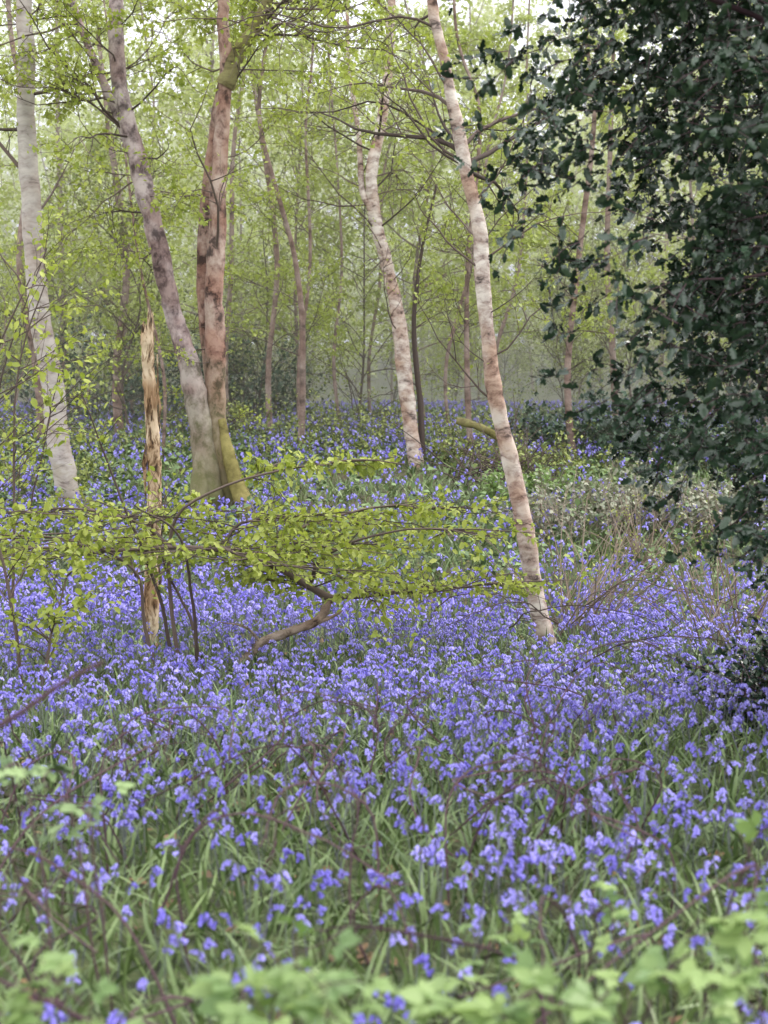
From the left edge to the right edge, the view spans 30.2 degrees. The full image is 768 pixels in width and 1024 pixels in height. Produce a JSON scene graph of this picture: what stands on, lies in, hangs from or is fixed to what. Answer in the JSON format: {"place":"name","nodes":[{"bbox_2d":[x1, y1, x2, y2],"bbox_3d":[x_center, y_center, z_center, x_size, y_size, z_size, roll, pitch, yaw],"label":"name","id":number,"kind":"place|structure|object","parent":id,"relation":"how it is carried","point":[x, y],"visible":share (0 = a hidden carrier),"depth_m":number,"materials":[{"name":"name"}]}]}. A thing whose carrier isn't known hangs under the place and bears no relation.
{"place":"outdoors","nodes":[
{"label":"outdoors","id":0,"kind":"place"},
{"bbox_2d":[0,660,103,728],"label":"bare twig","id":1,"kind":"object","parent":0,"point":[27,708],"visible":1,"depth_m":3.02,"materials":[{"name":"brown wood"}]},
{"bbox_2d":[0,344,767,1023],"bbox_3d":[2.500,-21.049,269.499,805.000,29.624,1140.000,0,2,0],"label":"ground","id":2,"kind":"structure","parent":0,"point":[134,976],"depth_m":6.58,"materials":[{"name":"plant"}]},
{"bbox_2d":[0,202,107,699],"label":"hazel sapling","id":3,"kind":"object","parent":2,"relation":"on","point":[78,566],"visible":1,"depth_m":9.88,"materials":[{"name":"green plant"}]},
{"bbox_2d":[0,408,117,459],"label":"bramble patch","id":4,"kind":"object","parent":2,"relation":"on","point":[23,431],"visible":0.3,"depth_m":25.63,"materials":[{"name":"green plant"}]},
{"bbox_2d":[0,209,120,606],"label":"hazel sapling","id":5,"kind":"object","parent":2,"relation":"on","point":[104,284],"visible":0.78,"depth_m":14.96,"materials":[{"name":"green plant"}]},
{"bbox_2d":[0,0,122,447],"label":"young woodland tree","id":6,"kind":"object","parent":2,"relation":"on","point":[20,257],"visible":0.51,"depth_m":26.85,"materials":[{"name":"green plant"}]},
{"bbox_2d":[0,439,125,491],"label":"bramble patch","id":7,"kind":"object","parent":2,"relation":"on","point":[89,464],"visible":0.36,"depth_m":21.69,"materials":[{"name":"green plant"}]},
{"bbox_2d":[0,205,131,635],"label":"hazel sapling","id":8,"kind":"object","parent":2,"relation":"on","point":[35,295],"visible":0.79,"depth_m":12.40,"materials":[{"name":"green plant"}]},
{"bbox_2d":[0,756,136,1023],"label":"bramble plant","id":9,"kind":"object","parent":2,"relation":"on","point":[38,771],"visible":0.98,"depth_m":3.88,"materials":[{"name":"green plant"}]},
{"bbox_2d":[0,934,142,1023],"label":"bramble plant","id":10,"kind":"object","parent":2,"relation":"on","point":[19,1008],"visible":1,"depth_m":2.73,"materials":[{"name":"green plant"}]},
{"bbox_2d":[0,0,191,510],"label":"birch tree","id":11,"kind":"object","parent":2,"relation":"on","point":[62,459],"visible":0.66,"depth_m":19.79,"materials":[{"name":"beige plant"}]},
{"bbox_2d":[39,0,198,439],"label":"young woodland tree","id":12,"kind":"object","parent":2,"relation":"on","point":[125,287],"visible":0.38,"depth_m":28.83,"materials":[{"name":"green plant"}]},
{"bbox_2d":[0,285,243,426],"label":"evergreen holly bush","id":13,"kind":"object","parent":2,"relation":"on","point":[97,393],"visible":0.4,"depth_m":31.49,"materials":[{"name":"green plant"}]},
{"bbox_2d":[44,0,204,456],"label":"young woodland tree","id":14,"kind":"object","parent":2,"relation":"on","point":[172,249],"visible":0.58,"depth_m":24.85,"materials":[{"name":"green plant"}]},
{"bbox_2d":[140,308,161,645],"bbox_3d":[-2.126,-0.183,13.002,0.215,3.346,0.218,0,2,0],"label":"snapped tree trunk","id":15,"kind":"object","parent":2,"relation":"on","point":[153,409],"visible":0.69,"depth_m":12.94,"materials":[{"name":"brown wood"}]},
{"bbox_2d":[86,418,230,462],"bbox_3d":[-4.028,-1.270,25.399,2.714,0.965,2.106,0,2,0],"label":"bramble patch","id":16,"kind":"object","parent":2,"relation":"on","point":[176,439],"visible":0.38,"depth_m":25.33,"materials":[{"name":"green plant"}]},
{"bbox_2d":[66,289,290,418],"bbox_3d":[-5.176,-3.469,34.138,5.664,3.763,5.194,1,2,17],"label":"evergreen holly bush","id":17,"kind":"object","parent":2,"relation":"on","point":[173,376],"visible":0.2,"depth_m":33.40,"materials":[{"name":"green plant"}]},
{"bbox_2d":[139,377,266,437],"bbox_3d":[-3.734,-2.148,29.991,2.850,1.377,2.515,0,2,0],"label":"bramble patch","id":18,"kind":"object","parent":2,"relation":"on","point":[231,417],"visible":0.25,"depth_m":29.65,"materials":[{"name":"green plant"}]},
{"bbox_2d":[0,0,437,522],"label":"multi stemmed tree","id":19,"kind":"object","parent":2,"relation":"on","point":[215,464],"visible":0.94,"depth_m":19.29,"materials":[{"name":"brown plant"}]},
{"bbox_2d":[153,14,292,429],"bbox_3d":[-3.300,-6.693,29.783,3.033,10.753,2.763,-1,2,-23],"label":"young woodland tree","id":20,"kind":"object","parent":2,"relation":"on","point":[231,253],"visible":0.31,"depth_m":29.78,"materials":[{"name":"green plant"}]},
{"bbox_2d":[167,324,350,422],"bbox_3d":[-3.097,-3.176,33.045,4.224,2.608,4.179,0,2,16],"label":"evergreen holly bush","id":21,"kind":"object","parent":2,"relation":"on","point":[278,387],"visible":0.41,"depth_m":32.30,"materials":[{"name":"green plant"}]},
{"bbox_2d":[194,0,324,447],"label":"young woodland tree","id":22,"kind":"object","parent":2,"relation":"on","point":[299,292],"visible":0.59,"depth_m":25.85,"materials":[{"name":"green plant"}]},
{"bbox_2d":[188,1,344,435],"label":"young woodland tree","id":23,"kind":"object","parent":2,"relation":"on","point":[276,263],"visible":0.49,"depth_m":27.86,"materials":[{"name":"green plant"}]},
{"bbox_2d":[219,596,342,672],"bbox_3d":[-0.835,0.999,11.485,1.052,0.640,0.118,-1,2,-22],"label":"fallen branch","id":24,"kind":"object","parent":2,"relation":"on","point":[320,617],"visible":0.81,"depth_m":11.50,"materials":[{"name":"brown wood"}]},
{"bbox_2d":[181,915,397,1023],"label":"bramble plant","id":25,"kind":"object","parent":2,"relation":"on","point":[285,980],"visible":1,"depth_m":2.64,"materials":[{"name":"green plant"}]},
{"bbox_2d":[0,353,597,675],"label":"hornbeam sapling","id":26,"kind":"object","parent":2,"relation":"on","point":[259,560],"visible":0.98,"depth_m":11.17,"materials":[{"name":"green plant"}]},
{"bbox_2d":[226,384,373,446],"bbox_3d":[-1.817,-1.851,28.058,3.308,1.283,2.905,0,2,0],"label":"bramble patch","id":27,"kind":"object","parent":2,"relation":"on","point":[288,423],"visible":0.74,"depth_m":27.51,"materials":[{"name":"green plant"}]},
{"bbox_2d":[241,419,385,461],"bbox_3d":[-1.190,-1.234,25.491,2.385,0.898,2.092,1,2,22],"label":"bramble patch","id":28,"kind":"object","parent":2,"relation":"on","point":[309,440],"visible":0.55,"depth_m":25.31,"materials":[{"name":"green plant"}]},
{"bbox_2d":[238,3,390,418],"bbox_3d":[-1.491,-7.514,27.485,2.642,13.039,2.985,-1,2,-28],"label":"young woodland tree","id":29,"kind":"object","parent":2,"relation":"on","point":[309,232],"visible":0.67,"depth_m":27.32,"materials":[{"name":"green plant"}]},
{"bbox_2d":[278,1,394,422],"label":"young woodland tree","id":30,"kind":"object","parent":2,"relation":"on","point":[332,180],"visible":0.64,"depth_m":30.85,"materials":[{"name":"green plant"}]},
{"bbox_2d":[259,0,477,467],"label":"birch tree","id":31,"kind":"object","parent":2,"relation":"on","point":[369,195],"visible":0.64,"depth_m":23.82,"materials":[{"name":"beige plant"}]},
{"bbox_2d":[307,387,455,433],"bbox_3d":[-0.092,-2.102,30.010,3.220,1.249,2.572,0,2,0],"label":"bramble patch","id":32,"kind":"object","parent":2,"relation":"on","point":[360,412],"visible":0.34,"depth_m":30.06,"materials":[{"name":"green plant"}]},
{"bbox_2d":[0,398,767,1023],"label":"bluebell carpet","id":33,"kind":"object","parent":2,"relation":"on","point":[388,692],"visible":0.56,"depth_m":8.37,"materials":[{"name":"purple plant"}]},
{"bbox_2d":[0,0,767,416],"bbox_3d":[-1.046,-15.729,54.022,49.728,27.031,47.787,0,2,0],"label":"background woodland","id":34,"kind":"object","parent":2,"relation":"on","point":[66,128],"visible":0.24,"depth_m":40.22,"materials":[{"name":"green plant"}]},
{"bbox_2d":[0,43,767,444],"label":"woodland understory","id":35,"kind":"object","parent":2,"relation":"on","point":[452,363],"visible":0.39,"depth_m":33.07,"materials":[{"name":"green plant"}]},
{"bbox_2d":[0,638,767,1023],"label":"bare bramble stems","id":36,"kind":"object","parent":2,"relation":"on","point":[58,1004],"visible":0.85,"depth_m":5.06,"materials":[{"name":"plant"}]},
{"bbox_2d":[0,407,767,583],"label":"herb plants","id":37,"kind":"object","parent":2,"relation":"on","point":[577,502],"visible":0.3,"depth_m":20.72,"materials":[{"name":"green plant"}]},
{"bbox_2d":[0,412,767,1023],"bbox_3d":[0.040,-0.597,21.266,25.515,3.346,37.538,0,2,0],"label":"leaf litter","id":38,"kind":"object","parent":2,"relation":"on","point":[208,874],"visible":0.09,"depth_m":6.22,"materials":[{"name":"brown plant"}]},
{"bbox_2d":[324,25,443,415],"bbox_3d":[0.088,-6.686,33.869,2.926,9.786,2.259,-1,2,-28],"label":"young woodland tree","id":39,"kind":"object","parent":2,"relation":"on","point":[379,286],"visible":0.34,"depth_m":33.78,"materials":[{"name":"green plant"}]},
{"bbox_2d":[206,0,632,649],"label":"birch tree","id":40,"kind":"object","parent":2,"relation":"on","point":[504,436],"visible":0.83,"depth_m":12.91,"materials":[{"name":"beige plant"}]},
{"bbox_2d":[345,375,519,447],"bbox_3d":[0.807,-1.813,27.088,2.899,1.587,2.789,-1,2,-33],"label":"bramble patch","id":41,"kind":"object","parent":2,"relation":"on","point":[458,430],"visible":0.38,"depth_m":27.03,"materials":[{"name":"green plant"}]},
{"bbox_2d":[401,424,499,467],"bbox_3d":[1.364,-1.123,24.453,1.886,0.826,1.604,1,2,36],"label":"bramble patch","id":42,"kind":"object","parent":2,"relation":"on","point":[446,441],"visible":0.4,"depth_m":24.26,"materials":[{"name":"green plant"}]},
{"bbox_2d":[380,0,556,433],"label":"young woodland tree","id":43,"kind":"object","parent":2,"relation":"on","point":[527,18],"visible":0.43,"depth_m":28.89,"materials":[{"name":"green plant"}]},
{"bbox_2d":[394,0,570,446],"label":"young woodland tree","id":44,"kind":"object","parent":2,"relation":"on","point":[490,38],"visible":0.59,"depth_m":24.79,"materials":[{"name":"green plant"}]},
{"bbox_2d":[385,393,579,499],"bbox_3d":[1.515,-0.875,21.571,3.017,2.024,3.127,0,2,0],"label":"brushwood pile","id":45,"kind":"object","parent":2,"relation":"on","point":[485,462],"visible":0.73,"depth_m":21.88,"materials":[{"name":"brown plant"}]},
{"bbox_2d":[395,946,571,1023],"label":"bramble plant","id":46,"kind":"object","parent":2,"relation":"on","point":[426,1002],"visible":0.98,"depth_m":2.77,"materials":[{"name":"green plant"}]},
{"bbox_2d":[456,417,521,461],"bbox_3d":[1.771,-1.170,23.330,1.209,0.780,0.168,0,2,16],"label":"fallen mossy log","id":47,"kind":"object","parent":2,"relation":"on","point":[469,423],"visible":0.56,"depth_m":23.34,"materials":[{"name":"wood"}]},
{"bbox_2d":[443,0,595,356],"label":"young woodland tree","id":48,"kind":"object","parent":2,"relation":"on","point":[501,329],"visible":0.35,"depth_m":30.89,"materials":[{"name":"green plant"}]},
{"bbox_2d":[469,461,579,508],"bbox_3d":[1.992,-0.396,20.308,1.408,0.832,1.381,-1,2,-37],"label":"bramble bush","id":49,"kind":"object","parent":2,"relation":"on","point":[494,487],"visible":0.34,"depth_m":20.26,"materials":[{"name":"green plant"}]},
{"bbox_2d":[458,878,634,1023],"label":"bramble plant","id":50,"kind":"object","parent":2,"relation":"on","point":[607,919],"visible":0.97,"depth_m":3.55,"materials":[{"name":"green plant"}]},
{"bbox_2d":[473,417,627,481],"bbox_3d":[2.487,-0.990,22.928,2.359,1.147,2.384,1,2,27],"label":"bramble patch","id":51,"kind":"object","parent":2,"relation":"on","point":[565,455],"visible":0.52,"depth_m":22.78,"materials":[{"name":"green plant"}]},
{"bbox_2d":[493,6,635,460],"bbox_3d":[3.144,-7.260,24.612,2.715,13.353,2.361,-1,2,-20],"label":"young woodland tree","id":52,"kind":"object","parent":2,"relation":"on","point":[567,365],"visible":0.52,"depth_m":24.83,"materials":[{"name":"green plant"}]},
{"bbox_2d":[508,369,655,457],"bbox_3d":[3.540,-1.757,25.959,2.830,1.759,2.744,0,2,0],"label":"evergreen holly bush","id":53,"kind":"object","parent":2,"relation":"on","point":[550,427],"visible":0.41,"depth_m":25.77,"materials":[{"name":"green plant"}]},
{"bbox_2d":[485,452,688,546],"bbox_3d":[2.563,-0.166,18.632,2.400,1.307,2.190,-1,2,-32],"label":"bramble bush","id":54,"kind":"object","parent":2,"relation":"on","point":[552,499],"visible":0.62,"depth_m":18.38,"materials":[{"name":"green plant"}]},
{"bbox_2d":[426,553,765,681],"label":"dead fallen twigs","id":55,"kind":"object","parent":2,"relation":"on","point":[577,607],"visible":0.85,"depth_m":12.54,"materials":[{"name":"brown wood"}]},
{"bbox_2d":[431,0,767,589],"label":"holly tree","id":56,"kind":"object","parent":2,"relation":"on","point":[721,279],"visible":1,"depth_m":6.98,"materials":[{"name":"green plant"}]},
{"bbox_2d":[478,482,724,637],"bbox_3d":[2.052,0.480,13.950,2.475,1.547,1.384,1,2,36],"label":"coppiced shrub","id":57,"kind":"object","parent":2,"relation":"on","point":[598,578],"visible":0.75,"depth_m":13.86,"materials":[{"name":"brown plant"}]},
{"bbox_2d":[536,8,674,416],"bbox_3d":[4.309,-7.306,27.761,2.631,12.521,3.294,0,2,0],"label":"young woodland tree","id":58,"kind":"object","parent":2,"relation":"on","point":[611,351],"visible":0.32,"depth_m":27.79,"materials":[{"name":"green plant"}]},
{"bbox_2d":[576,463,705,570],"bbox_3d":[3.092,0.059,17.008,1.451,1.356,0.882,0,2,-6],"label":"coppiced shrub","id":59,"kind":"object","parent":2,"relation":"on","point":[635,542],"visible":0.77,"depth_m":16.97,"materials":[{"name":"brown plant"}]},
{"bbox_2d":[558,911,767,1023],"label":"bramble plant","id":60,"kind":"object","parent":2,"relation":"on","point":[731,938],"visible":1,"depth_m":2.81,"materials":[{"name":"green plant"}]},
{"bbox_2d":[586,437,766,546],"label":"bramble bush","id":61,"kind":"object","parent":2,"relation":"on","point":[693,500],"visible":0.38,"depth_m":18.54,"materials":[{"name":"green plant"}]},
{"bbox_2d":[586,371,767,472],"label":"evergreen holly bush","id":62,"kind":"object","parent":2,"relation":"on","point":[721,430],"visible":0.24,"depth_m":23.56,"materials":[{"name":"green plant"}]},
{"bbox_2d":[610,483,767,654],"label":"coppiced shrub","id":63,"kind":"object","parent":2,"relation":"on","point":[718,611],"visible":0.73,"depth_m":12.61,"materials":[{"name":"brown plant"}]},
{"bbox_2d":[659,603,767,742],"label":"holly bush","id":64,"kind":"object","parent":2,"relation":"on","point":[752,679],"visible":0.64,"depth_m":8.80,"materials":[{"name":"green plant"}]},
{"bbox_2d":[703,808,767,1023],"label":"bramble plant","id":65,"kind":"object","parent":2,"relation":"on","point":[745,826],"visible":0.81,"depth_m":3.61,"materials":[{"name":"green plant"}]},
{"bbox_2d":[731,37,767,432],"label":"young woodland tree","id":66,"kind":"object","parent":2,"relation":"on","point":[755,242],"visible":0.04,"depth_m":25.98,"materials":[{"name":"green plant"}]},
{"bbox_2d":[0,0,767,343],"label":"sky","id":67,"kind":"structure","parent":0,"point":[537,8],"materials":[{"name":"white"}]}
]}

